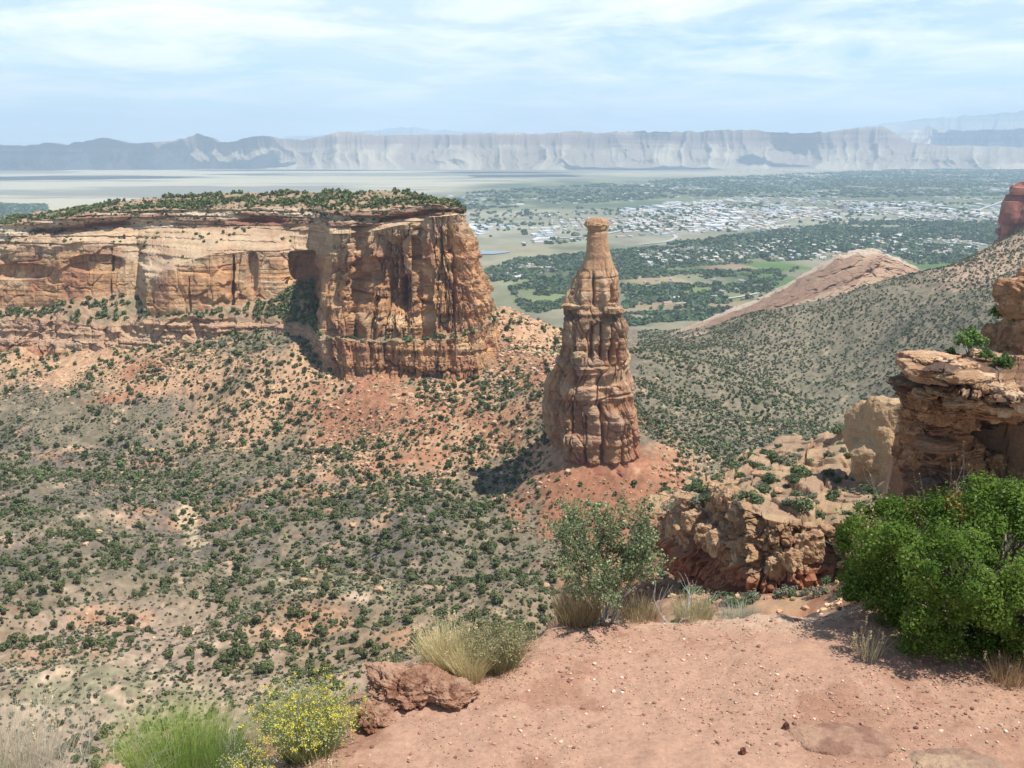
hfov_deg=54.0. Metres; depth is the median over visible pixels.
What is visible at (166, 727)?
juniper tree
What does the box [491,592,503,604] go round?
juniper tree
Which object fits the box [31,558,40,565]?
juniper tree
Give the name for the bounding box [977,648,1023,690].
dry grass
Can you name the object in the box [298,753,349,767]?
dry grass
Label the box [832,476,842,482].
scrub bush
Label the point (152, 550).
juniper tree
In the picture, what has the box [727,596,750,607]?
scrub bush
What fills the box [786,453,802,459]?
scrub bush
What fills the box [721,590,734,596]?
scrub bush
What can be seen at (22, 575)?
juniper tree
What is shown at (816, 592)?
scrub bush
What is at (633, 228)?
road
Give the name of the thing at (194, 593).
juniper tree
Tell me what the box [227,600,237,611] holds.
juniper tree
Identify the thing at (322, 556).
juniper tree
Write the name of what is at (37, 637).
juniper tree
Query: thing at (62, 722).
juniper tree
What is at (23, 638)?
juniper tree
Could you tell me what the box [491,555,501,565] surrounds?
juniper tree
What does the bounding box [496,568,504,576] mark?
juniper tree
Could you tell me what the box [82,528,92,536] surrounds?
juniper tree
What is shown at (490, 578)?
juniper tree
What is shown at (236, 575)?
juniper tree
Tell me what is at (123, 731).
grass stalk
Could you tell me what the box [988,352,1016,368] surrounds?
pine
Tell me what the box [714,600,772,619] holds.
dry grass
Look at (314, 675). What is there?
juniper tree
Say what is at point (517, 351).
rubble
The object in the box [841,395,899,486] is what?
sandstone slab
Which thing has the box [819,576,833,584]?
scrub bush
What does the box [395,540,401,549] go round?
juniper tree
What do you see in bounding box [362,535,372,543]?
juniper tree
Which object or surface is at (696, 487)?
scrub bush
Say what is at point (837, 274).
slickrock fold
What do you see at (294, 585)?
juniper tree
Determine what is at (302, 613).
juniper tree
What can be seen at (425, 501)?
juniper tree
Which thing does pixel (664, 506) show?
scrub bush
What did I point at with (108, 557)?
juniper tree
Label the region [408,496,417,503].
juniper tree
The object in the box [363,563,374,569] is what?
juniper tree
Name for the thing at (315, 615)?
juniper tree
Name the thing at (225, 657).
juniper tree
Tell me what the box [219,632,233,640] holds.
juniper tree
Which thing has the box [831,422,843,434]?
scrub bush
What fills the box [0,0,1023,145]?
sky
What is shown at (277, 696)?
juniper tree
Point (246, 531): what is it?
juniper tree
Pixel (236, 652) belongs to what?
juniper tree
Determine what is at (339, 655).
juniper tree
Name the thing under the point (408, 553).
juniper tree
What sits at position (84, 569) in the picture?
juniper tree
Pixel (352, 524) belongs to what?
boulder
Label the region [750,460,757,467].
scrub bush
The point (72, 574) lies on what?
juniper tree
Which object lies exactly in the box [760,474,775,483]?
scrub bush
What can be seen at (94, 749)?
juniper tree
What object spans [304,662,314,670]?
juniper tree
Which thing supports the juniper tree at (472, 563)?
on the ground at (58, 189)
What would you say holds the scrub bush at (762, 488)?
on the rock outcrop at (721, 543)
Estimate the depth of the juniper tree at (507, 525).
553.70 m
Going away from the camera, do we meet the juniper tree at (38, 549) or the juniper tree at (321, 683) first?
the juniper tree at (321, 683)
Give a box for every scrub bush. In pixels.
[658,485,670,492]
[660,503,670,510]
[682,585,702,597]
[686,474,697,479]
[689,494,702,504]
[690,481,701,492]
[692,479,702,483]
[698,486,706,492]
[701,494,709,501]
[707,588,723,599]
[711,473,722,480]
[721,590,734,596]
[721,595,732,606]
[727,458,740,467]
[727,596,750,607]
[735,472,745,477]
[737,456,746,461]
[737,490,747,499]
[741,592,755,603]
[745,590,760,600]
[747,490,764,503]
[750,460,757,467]
[752,483,771,492]
[757,466,774,470]
[757,485,769,493]
[759,449,769,454]
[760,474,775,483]
[766,450,780,463]
[772,587,791,597]
[778,455,799,465]
[781,497,794,505]
[782,583,799,591]
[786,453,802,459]
[787,464,808,476]
[787,473,801,483]
[788,590,796,597]
[790,489,808,497]
[790,497,813,512]
[799,587,809,595]
[802,434,817,439]
[808,491,817,498]
[808,584,829,595]
[815,510,825,519]
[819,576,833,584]
[821,468,834,477]
[825,450,836,456]
[825,494,838,501]
[827,489,840,496]
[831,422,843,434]
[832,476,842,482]
[837,486,854,493]
[840,510,851,515]
[852,500,869,510]
[859,483,875,494]
[872,494,880,500]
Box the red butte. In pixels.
[994,182,1023,242]
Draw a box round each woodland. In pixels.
[0,168,1023,325]
[0,187,889,767]
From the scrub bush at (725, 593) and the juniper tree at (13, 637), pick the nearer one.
the scrub bush at (725, 593)
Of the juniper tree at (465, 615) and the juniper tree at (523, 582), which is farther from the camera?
the juniper tree at (523, 582)
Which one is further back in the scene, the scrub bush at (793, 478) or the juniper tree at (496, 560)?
the juniper tree at (496, 560)
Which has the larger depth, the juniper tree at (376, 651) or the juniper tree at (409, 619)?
the juniper tree at (409, 619)
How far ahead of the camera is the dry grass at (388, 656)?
8.01 m
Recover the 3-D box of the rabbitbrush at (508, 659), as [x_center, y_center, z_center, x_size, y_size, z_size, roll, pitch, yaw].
[-0.131,2.054,7.861,0.801,0.351,0.805,0,14,0]
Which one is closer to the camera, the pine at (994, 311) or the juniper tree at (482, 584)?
the pine at (994, 311)
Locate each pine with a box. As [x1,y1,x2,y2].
[943,347,956,354]
[950,326,989,355]
[977,347,996,361]
[988,305,1002,318]
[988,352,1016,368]
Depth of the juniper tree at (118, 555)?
513.51 m
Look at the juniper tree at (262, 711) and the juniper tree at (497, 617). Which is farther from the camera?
the juniper tree at (497, 617)
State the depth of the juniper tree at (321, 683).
362.71 m
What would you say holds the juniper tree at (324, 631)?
on the ground at (58, 189)
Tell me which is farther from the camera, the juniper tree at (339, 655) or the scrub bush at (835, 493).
the juniper tree at (339, 655)
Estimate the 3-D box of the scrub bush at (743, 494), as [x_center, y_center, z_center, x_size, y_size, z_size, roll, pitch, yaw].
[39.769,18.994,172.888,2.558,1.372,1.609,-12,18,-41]
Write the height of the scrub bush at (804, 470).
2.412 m
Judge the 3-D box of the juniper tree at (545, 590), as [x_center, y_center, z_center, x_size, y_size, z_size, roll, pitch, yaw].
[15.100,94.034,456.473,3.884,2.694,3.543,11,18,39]
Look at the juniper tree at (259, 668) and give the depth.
375.29 m
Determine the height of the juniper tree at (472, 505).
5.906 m
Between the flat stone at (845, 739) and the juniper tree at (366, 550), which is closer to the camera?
the flat stone at (845, 739)
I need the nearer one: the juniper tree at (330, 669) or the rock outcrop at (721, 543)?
the rock outcrop at (721, 543)
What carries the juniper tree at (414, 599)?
on the ground at (58, 189)
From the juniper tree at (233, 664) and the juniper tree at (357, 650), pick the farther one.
the juniper tree at (357, 650)
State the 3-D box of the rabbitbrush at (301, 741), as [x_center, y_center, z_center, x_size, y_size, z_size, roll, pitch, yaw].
[-1.387,2.339,6.877,0.971,0.434,1.020,-8,15,-29]
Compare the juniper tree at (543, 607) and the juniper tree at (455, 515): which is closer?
the juniper tree at (543, 607)
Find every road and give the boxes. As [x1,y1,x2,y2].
[556,209,755,238]
[639,232,677,244]
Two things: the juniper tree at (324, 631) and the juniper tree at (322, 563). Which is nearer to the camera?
the juniper tree at (324, 631)
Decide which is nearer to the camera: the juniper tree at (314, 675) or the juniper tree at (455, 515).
the juniper tree at (314, 675)
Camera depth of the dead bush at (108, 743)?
6.67 m
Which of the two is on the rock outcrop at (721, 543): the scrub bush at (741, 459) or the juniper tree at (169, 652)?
the scrub bush at (741, 459)
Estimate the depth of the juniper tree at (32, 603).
436.91 m
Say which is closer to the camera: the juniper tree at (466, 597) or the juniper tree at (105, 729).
the juniper tree at (105, 729)
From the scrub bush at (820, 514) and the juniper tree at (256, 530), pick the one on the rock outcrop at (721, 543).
the scrub bush at (820, 514)
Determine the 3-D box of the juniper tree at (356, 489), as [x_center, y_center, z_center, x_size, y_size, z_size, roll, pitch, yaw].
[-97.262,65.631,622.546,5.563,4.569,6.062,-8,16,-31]
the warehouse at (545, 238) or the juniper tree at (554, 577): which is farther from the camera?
the warehouse at (545, 238)
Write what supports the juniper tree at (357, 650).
on the ground at (58, 189)
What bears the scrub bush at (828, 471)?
on the rock outcrop at (721, 543)
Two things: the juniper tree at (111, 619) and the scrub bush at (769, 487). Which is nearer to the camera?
the scrub bush at (769, 487)
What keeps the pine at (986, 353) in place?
on the overhanging outcrop at (950, 404)
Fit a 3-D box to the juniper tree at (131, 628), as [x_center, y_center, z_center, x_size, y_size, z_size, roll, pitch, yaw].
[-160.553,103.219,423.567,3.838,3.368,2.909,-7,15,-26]
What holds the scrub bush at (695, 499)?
on the rock outcrop at (721, 543)
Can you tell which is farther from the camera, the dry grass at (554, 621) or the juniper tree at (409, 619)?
the juniper tree at (409, 619)
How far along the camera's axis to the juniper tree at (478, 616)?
415.00 m
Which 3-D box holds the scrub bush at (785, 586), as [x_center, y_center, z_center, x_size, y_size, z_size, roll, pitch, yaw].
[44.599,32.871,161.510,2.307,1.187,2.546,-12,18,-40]
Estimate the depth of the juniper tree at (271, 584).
469.02 m
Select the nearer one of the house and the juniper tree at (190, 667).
the juniper tree at (190, 667)
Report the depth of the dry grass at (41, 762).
6.78 m
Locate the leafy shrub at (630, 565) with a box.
[540,486,675,623]
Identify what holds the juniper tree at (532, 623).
on the ground at (58, 189)
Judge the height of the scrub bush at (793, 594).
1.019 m
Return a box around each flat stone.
[788,721,898,758]
[908,748,1009,767]
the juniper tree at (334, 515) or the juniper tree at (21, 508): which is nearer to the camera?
the juniper tree at (334, 515)
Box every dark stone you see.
[739,747,746,754]
[782,721,789,729]
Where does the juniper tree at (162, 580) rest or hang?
on the ground at (58, 189)
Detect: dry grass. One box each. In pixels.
[0,676,111,767]
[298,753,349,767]
[364,646,415,667]
[398,607,484,674]
[435,637,498,684]
[541,578,609,628]
[544,610,557,626]
[618,590,664,623]
[664,589,721,622]
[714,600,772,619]
[847,615,892,661]
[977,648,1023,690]
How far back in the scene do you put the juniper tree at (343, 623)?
437.65 m
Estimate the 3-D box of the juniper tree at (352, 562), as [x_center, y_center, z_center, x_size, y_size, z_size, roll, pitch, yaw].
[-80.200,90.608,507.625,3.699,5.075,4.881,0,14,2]
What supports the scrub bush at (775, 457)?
on the rock outcrop at (721, 543)
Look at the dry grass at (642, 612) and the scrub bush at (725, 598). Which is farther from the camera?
the scrub bush at (725, 598)
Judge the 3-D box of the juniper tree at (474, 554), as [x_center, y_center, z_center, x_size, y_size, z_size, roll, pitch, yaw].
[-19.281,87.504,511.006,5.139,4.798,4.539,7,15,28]
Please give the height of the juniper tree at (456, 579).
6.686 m
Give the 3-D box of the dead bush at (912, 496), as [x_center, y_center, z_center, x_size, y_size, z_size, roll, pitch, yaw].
[4.525,1.902,11.029,2.124,2.378,2.506,12,18,41]
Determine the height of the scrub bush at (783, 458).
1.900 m
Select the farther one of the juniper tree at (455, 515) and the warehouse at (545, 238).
the warehouse at (545, 238)
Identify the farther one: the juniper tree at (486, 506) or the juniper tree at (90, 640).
the juniper tree at (486, 506)
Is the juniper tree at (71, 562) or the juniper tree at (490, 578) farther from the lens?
the juniper tree at (71, 562)
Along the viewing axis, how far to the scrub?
697.24 m
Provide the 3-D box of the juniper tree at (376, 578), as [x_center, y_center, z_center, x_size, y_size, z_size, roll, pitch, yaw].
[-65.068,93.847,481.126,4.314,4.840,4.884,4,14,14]
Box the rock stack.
[980,265,1023,357]
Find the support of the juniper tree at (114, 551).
on the ground at (58, 189)
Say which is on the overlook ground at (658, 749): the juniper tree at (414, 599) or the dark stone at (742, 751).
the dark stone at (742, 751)
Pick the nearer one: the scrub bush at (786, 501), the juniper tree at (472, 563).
the scrub bush at (786, 501)
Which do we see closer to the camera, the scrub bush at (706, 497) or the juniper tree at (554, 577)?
the scrub bush at (706, 497)
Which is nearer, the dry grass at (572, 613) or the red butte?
the dry grass at (572, 613)
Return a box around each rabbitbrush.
[211,738,284,767]
[234,666,378,764]
[443,607,545,675]
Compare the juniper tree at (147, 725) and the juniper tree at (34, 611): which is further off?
the juniper tree at (34, 611)
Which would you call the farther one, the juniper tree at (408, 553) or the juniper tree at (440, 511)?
the juniper tree at (440, 511)
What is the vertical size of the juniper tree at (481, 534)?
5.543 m
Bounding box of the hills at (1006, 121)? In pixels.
[824,110,1023,133]
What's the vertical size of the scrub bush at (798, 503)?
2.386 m
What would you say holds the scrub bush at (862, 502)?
on the rock outcrop at (721, 543)
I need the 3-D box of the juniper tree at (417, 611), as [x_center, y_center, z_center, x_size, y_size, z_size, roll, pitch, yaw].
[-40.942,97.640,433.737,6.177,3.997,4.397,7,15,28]
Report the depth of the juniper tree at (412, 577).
484.63 m
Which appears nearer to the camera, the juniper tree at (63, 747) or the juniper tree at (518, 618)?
the juniper tree at (63, 747)
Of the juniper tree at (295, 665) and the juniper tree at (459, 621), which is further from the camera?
the juniper tree at (459, 621)
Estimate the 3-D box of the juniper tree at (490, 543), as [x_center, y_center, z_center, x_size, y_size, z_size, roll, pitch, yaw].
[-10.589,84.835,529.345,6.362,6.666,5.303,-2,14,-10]
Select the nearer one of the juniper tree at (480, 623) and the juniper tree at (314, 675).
the juniper tree at (314, 675)
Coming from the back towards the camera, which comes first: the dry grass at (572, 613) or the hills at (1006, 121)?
the hills at (1006, 121)
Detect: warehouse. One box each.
[532,237,549,239]
[702,224,725,226]
[711,221,728,222]
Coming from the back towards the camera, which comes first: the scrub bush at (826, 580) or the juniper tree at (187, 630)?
the juniper tree at (187, 630)
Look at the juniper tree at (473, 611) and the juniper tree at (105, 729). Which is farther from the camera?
the juniper tree at (473, 611)
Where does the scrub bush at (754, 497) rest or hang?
on the rock outcrop at (721, 543)
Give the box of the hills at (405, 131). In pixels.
[278,127,495,139]
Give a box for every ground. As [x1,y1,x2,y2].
[0,169,1023,767]
[253,604,1023,767]
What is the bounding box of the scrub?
[0,228,1023,767]
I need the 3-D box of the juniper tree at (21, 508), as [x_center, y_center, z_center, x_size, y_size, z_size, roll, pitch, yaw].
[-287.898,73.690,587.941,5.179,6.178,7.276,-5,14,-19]
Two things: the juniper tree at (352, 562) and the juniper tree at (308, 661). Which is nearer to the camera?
the juniper tree at (308, 661)
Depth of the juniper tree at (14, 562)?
501.10 m
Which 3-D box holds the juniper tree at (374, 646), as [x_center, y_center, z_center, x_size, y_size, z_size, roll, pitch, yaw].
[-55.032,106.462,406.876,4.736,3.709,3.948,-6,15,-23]
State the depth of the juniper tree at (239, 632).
417.71 m
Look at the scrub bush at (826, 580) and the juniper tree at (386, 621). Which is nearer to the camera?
the scrub bush at (826, 580)
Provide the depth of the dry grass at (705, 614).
8.96 m
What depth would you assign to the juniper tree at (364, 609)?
447.40 m
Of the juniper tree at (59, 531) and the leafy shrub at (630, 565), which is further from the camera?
the juniper tree at (59, 531)
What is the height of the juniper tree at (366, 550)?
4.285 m
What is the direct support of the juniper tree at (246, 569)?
on the ground at (58, 189)
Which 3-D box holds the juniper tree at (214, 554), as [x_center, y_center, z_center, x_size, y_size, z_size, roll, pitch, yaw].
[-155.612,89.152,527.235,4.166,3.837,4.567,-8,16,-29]
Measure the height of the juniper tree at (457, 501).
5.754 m
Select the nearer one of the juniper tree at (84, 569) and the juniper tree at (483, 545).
the juniper tree at (84, 569)
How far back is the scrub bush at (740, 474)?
198.85 m
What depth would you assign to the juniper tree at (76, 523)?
570.13 m
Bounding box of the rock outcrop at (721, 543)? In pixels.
[638,430,884,595]
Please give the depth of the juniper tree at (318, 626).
431.60 m
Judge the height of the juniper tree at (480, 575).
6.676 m
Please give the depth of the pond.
3928.84 m
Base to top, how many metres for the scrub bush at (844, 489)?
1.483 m
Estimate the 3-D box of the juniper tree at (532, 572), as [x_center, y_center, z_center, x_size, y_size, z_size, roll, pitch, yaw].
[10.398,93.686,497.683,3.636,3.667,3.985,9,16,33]
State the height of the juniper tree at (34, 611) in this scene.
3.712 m
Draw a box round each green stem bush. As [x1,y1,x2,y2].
[82,682,265,767]
[189,717,271,767]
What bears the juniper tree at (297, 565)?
on the ground at (58, 189)
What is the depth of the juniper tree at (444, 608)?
438.54 m
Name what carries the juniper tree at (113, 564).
on the ground at (58, 189)
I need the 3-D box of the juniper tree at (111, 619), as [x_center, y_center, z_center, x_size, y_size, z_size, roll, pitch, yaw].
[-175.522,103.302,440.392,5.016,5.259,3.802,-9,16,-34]
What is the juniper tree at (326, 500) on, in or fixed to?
on the ground at (58, 189)
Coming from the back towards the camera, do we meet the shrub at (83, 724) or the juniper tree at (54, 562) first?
the juniper tree at (54, 562)
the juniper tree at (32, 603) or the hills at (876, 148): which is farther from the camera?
the hills at (876, 148)
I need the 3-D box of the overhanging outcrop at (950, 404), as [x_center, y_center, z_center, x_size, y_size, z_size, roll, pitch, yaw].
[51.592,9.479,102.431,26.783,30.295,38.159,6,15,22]
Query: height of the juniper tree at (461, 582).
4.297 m
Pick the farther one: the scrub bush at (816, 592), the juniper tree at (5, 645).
the juniper tree at (5, 645)
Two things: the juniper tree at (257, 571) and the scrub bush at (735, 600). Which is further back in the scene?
the juniper tree at (257, 571)
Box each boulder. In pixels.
[349,522,356,527]
[356,661,480,734]
[373,585,383,592]
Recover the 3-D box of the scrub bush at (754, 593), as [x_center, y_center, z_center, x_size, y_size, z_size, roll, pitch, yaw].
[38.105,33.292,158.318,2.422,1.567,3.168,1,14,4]
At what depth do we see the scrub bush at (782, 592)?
157.16 m
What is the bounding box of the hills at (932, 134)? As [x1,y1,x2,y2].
[898,125,1023,147]
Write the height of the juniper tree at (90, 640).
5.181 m
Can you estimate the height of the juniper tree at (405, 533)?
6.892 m
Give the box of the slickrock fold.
[670,248,918,338]
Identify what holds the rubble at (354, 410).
on the ground at (58, 189)
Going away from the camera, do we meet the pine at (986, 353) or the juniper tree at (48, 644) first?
the pine at (986, 353)
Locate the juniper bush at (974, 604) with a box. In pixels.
[827,464,1023,675]
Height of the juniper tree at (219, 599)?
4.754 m
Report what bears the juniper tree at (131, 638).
on the ground at (58, 189)
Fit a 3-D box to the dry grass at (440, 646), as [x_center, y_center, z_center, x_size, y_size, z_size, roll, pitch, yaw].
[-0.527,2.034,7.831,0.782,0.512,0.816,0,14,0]
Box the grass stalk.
[107,723,128,761]
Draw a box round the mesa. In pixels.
[0,191,500,383]
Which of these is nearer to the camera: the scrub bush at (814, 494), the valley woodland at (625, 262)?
the scrub bush at (814, 494)
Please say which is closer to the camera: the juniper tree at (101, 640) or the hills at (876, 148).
the juniper tree at (101, 640)
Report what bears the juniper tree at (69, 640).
on the ground at (58, 189)
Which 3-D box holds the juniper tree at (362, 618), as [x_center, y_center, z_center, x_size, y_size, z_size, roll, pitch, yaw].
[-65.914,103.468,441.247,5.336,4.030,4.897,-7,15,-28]
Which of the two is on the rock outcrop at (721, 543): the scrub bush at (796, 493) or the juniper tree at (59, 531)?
the scrub bush at (796, 493)
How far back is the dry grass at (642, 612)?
8.81 m
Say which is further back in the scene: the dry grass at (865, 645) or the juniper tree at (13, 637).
the juniper tree at (13, 637)
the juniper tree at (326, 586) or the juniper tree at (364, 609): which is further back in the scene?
the juniper tree at (326, 586)
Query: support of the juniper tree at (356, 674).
on the ground at (58, 189)
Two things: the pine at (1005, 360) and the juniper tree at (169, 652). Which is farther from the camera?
the juniper tree at (169, 652)
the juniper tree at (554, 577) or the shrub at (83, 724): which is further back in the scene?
the juniper tree at (554, 577)
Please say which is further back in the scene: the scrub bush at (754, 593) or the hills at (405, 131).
the hills at (405, 131)
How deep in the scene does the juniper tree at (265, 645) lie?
400.21 m
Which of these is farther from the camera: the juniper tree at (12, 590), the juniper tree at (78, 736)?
the juniper tree at (12, 590)
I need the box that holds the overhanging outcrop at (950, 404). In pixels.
[876,347,1023,534]
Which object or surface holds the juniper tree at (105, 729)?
on the ground at (58, 189)
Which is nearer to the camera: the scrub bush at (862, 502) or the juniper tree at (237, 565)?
the scrub bush at (862, 502)
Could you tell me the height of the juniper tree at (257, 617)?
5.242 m
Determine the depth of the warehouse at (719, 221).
5400.03 m
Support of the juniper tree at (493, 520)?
on the ground at (58, 189)
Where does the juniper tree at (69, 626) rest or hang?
on the ground at (58, 189)
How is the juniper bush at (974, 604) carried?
on the overlook ground at (658, 749)
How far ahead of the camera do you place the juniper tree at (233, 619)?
432.92 m
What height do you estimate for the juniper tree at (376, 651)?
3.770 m
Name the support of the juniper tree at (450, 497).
on the ground at (58, 189)
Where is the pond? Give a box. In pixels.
[480,251,508,253]
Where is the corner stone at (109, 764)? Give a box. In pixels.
[100,762,125,767]
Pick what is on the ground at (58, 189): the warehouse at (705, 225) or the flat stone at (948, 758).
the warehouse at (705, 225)
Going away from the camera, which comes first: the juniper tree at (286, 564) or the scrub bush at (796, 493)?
the scrub bush at (796, 493)
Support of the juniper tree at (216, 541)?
on the ground at (58, 189)
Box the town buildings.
[446,169,1023,265]
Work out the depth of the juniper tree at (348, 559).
511.18 m
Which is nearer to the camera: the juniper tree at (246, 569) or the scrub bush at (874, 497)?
the scrub bush at (874, 497)
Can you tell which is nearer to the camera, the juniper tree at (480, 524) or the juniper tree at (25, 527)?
the juniper tree at (480, 524)
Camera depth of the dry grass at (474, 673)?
7.62 m
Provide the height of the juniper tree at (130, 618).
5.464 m
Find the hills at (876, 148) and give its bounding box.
[0,126,1023,169]
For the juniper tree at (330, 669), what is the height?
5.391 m
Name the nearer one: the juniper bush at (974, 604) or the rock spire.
the juniper bush at (974, 604)
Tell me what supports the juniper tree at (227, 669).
on the ground at (58, 189)
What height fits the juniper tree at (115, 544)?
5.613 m
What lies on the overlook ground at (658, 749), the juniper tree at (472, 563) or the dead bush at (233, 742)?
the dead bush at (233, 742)
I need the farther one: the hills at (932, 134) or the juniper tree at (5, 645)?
the hills at (932, 134)
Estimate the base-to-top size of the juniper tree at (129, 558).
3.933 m
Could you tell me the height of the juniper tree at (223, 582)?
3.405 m
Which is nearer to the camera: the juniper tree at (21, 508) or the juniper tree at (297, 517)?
the juniper tree at (297, 517)
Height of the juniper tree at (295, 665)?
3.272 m
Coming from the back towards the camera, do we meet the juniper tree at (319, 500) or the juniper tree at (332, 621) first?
the juniper tree at (319, 500)
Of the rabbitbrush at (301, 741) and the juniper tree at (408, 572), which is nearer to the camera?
the rabbitbrush at (301, 741)
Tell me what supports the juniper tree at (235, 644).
on the ground at (58, 189)
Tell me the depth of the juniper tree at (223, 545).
530.52 m
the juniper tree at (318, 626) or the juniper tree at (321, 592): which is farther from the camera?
the juniper tree at (321, 592)
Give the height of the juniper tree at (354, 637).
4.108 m
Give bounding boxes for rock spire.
[541,217,641,476]
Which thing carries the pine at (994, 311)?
on the rock stack
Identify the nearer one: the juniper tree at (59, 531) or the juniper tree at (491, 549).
the juniper tree at (491, 549)
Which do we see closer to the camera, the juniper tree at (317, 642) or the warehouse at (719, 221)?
the juniper tree at (317, 642)
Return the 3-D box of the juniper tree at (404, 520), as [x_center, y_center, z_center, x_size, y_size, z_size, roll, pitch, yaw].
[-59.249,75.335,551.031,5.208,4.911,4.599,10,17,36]
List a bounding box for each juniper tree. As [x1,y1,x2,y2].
[0,511,10,515]
[0,553,8,560]
[0,641,12,650]
[4,583,11,592]
[7,585,17,593]
[7,631,19,644]
[10,558,19,566]
[15,505,24,512]
[15,633,29,647]
[16,580,24,588]
[18,561,28,570]
[18,571,28,580]
[21,523,30,530]
[26,569,38,577]
[26,572,39,579]
[26,600,41,610]
[30,606,39,614]
[30,635,43,641]
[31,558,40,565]
[35,545,43,552]
[37,584,49,594]
[45,640,53,647]
[46,528,55,535]
[47,558,58,567]
[47,568,60,580]
[53,579,64,592]
[53,743,67,756]
[54,719,63,727]
[55,529,65,536]
[66,622,75,629]
[66,636,75,643]
[67,557,76,566]
[67,738,77,747]
[68,570,77,577]
[71,733,80,739]
[73,520,81,528]
[80,566,88,572]
[81,636,96,647]
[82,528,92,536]
[82,741,91,748]
[89,744,98,753]
[90,530,99,539]
[92,722,109,738]
[96,634,106,646]
[98,558,107,566]
[102,554,110,560]
[105,614,117,624]
[109,540,119,548]
[109,559,120,568]
[110,548,120,553]
[113,552,121,560]
[117,545,127,552]
[124,635,134,642]
[125,613,137,623]
[126,556,133,560]
[126,625,135,631]
[131,589,140,596]
[139,564,146,571]
[139,720,152,730]
[148,545,156,554]
[153,718,168,730]
[159,578,166,585]
[161,583,167,589]
[162,647,173,658]
[182,569,189,575]
[182,625,191,636]
[184,645,195,655]
[186,663,194,673]
[188,589,198,598]
[202,643,217,655]
[208,582,219,591]
[210,620,219,627]
[211,550,217,557]
[213,537,223,544]
[213,593,225,602]
[213,660,221,667]
[217,649,233,663]
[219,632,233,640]
[220,541,227,550]
[221,580,228,584]
[222,665,232,673]
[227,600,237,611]
[228,646,244,662]
[229,661,239,668]
[230,571,241,581]
[230,615,240,623]
[231,641,239,647]
[233,562,241,570]
[233,627,245,636]
[238,577,247,585]
[240,633,248,643]
[242,528,250,534]
[242,566,249,572]
[243,646,254,657]
[252,527,260,534]
[252,614,260,623]
[253,568,262,576]
[253,662,266,674]
[257,707,268,716]
[258,637,271,652]
[260,629,270,638]
[260,660,272,667]
[266,664,274,672]
[267,580,274,589]
[269,520,276,526]
[271,692,280,697]
[280,559,290,569]
[285,604,299,618]
[285,630,300,639]
[286,667,298,675]
[288,635,302,645]
[289,580,299,589]
[291,511,301,518]
[291,663,300,670]
[292,562,301,569]
[294,513,302,520]
[296,668,306,677]
[297,609,305,618]
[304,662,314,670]
[305,659,314,663]
[307,670,319,682]
[311,509,321,517]
[311,611,318,620]
[311,637,321,645]
[314,622,322,631]
[315,497,322,503]
[315,554,325,563]
[315,679,325,687]
[316,589,326,597]
[318,558,328,568]
[318,661,334,673]
[319,626,327,636]
[321,582,330,591]
[322,496,332,504]
[327,618,336,625]
[328,591,337,598]
[330,510,338,518]
[332,678,344,688]
[334,522,341,529]
[336,650,344,658]
[340,620,347,627]
[344,556,354,566]
[349,486,358,492]
[349,560,356,566]
[350,633,358,641]
[353,646,361,652]
[354,670,360,677]
[357,614,366,623]
[358,649,368,658]
[360,606,367,612]
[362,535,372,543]
[362,547,370,555]
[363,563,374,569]
[365,639,373,646]
[371,574,380,583]
[371,642,381,649]
[372,648,379,655]
[373,545,382,553]
[380,493,388,500]
[380,528,390,537]
[381,615,390,624]
[387,558,395,565]
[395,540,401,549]
[400,517,407,524]
[401,526,413,536]
[404,549,413,556]
[404,569,415,575]
[405,614,414,623]
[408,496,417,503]
[408,574,416,580]
[408,594,420,603]
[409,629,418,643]
[410,606,423,613]
[420,498,429,504]
[421,565,427,572]
[422,526,432,535]
[434,593,445,601]
[438,509,449,515]
[439,606,447,613]
[442,500,450,506]
[445,494,453,500]
[451,513,459,518]
[451,604,458,613]
[452,498,460,504]
[452,617,464,628]
[453,575,464,583]
[455,579,464,586]
[461,594,470,599]
[462,612,470,618]
[468,608,479,618]
[470,502,477,510]
[470,551,477,559]
[470,560,477,566]
[472,614,480,623]
[475,570,485,580]
[475,619,482,626]
[476,520,483,529]
[477,580,486,588]
[479,529,484,538]
[480,541,487,549]
[483,502,492,509]
[485,574,494,581]
[486,538,497,547]
[487,546,495,553]
[489,516,498,524]
[490,620,501,633]
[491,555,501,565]
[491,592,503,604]
[493,572,504,580]
[493,615,500,621]
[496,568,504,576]
[502,522,511,529]
[514,615,522,622]
[517,577,529,586]
[525,621,535,629]
[529,569,535,574]
[538,603,548,612]
[538,613,548,622]
[542,588,549,594]
[546,570,556,581]
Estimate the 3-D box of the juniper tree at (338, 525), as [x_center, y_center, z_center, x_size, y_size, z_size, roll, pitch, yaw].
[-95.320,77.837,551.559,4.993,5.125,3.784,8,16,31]
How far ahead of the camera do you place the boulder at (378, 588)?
460.24 m
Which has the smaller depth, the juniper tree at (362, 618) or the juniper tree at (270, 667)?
the juniper tree at (270, 667)
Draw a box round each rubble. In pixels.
[0,306,811,640]
[495,306,561,374]
[608,557,886,619]
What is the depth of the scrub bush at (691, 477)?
227.09 m
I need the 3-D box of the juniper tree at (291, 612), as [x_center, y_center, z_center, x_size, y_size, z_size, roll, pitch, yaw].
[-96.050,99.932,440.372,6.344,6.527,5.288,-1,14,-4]
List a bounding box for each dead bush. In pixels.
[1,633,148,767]
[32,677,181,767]
[195,718,272,767]
[648,574,700,624]
[825,441,1015,602]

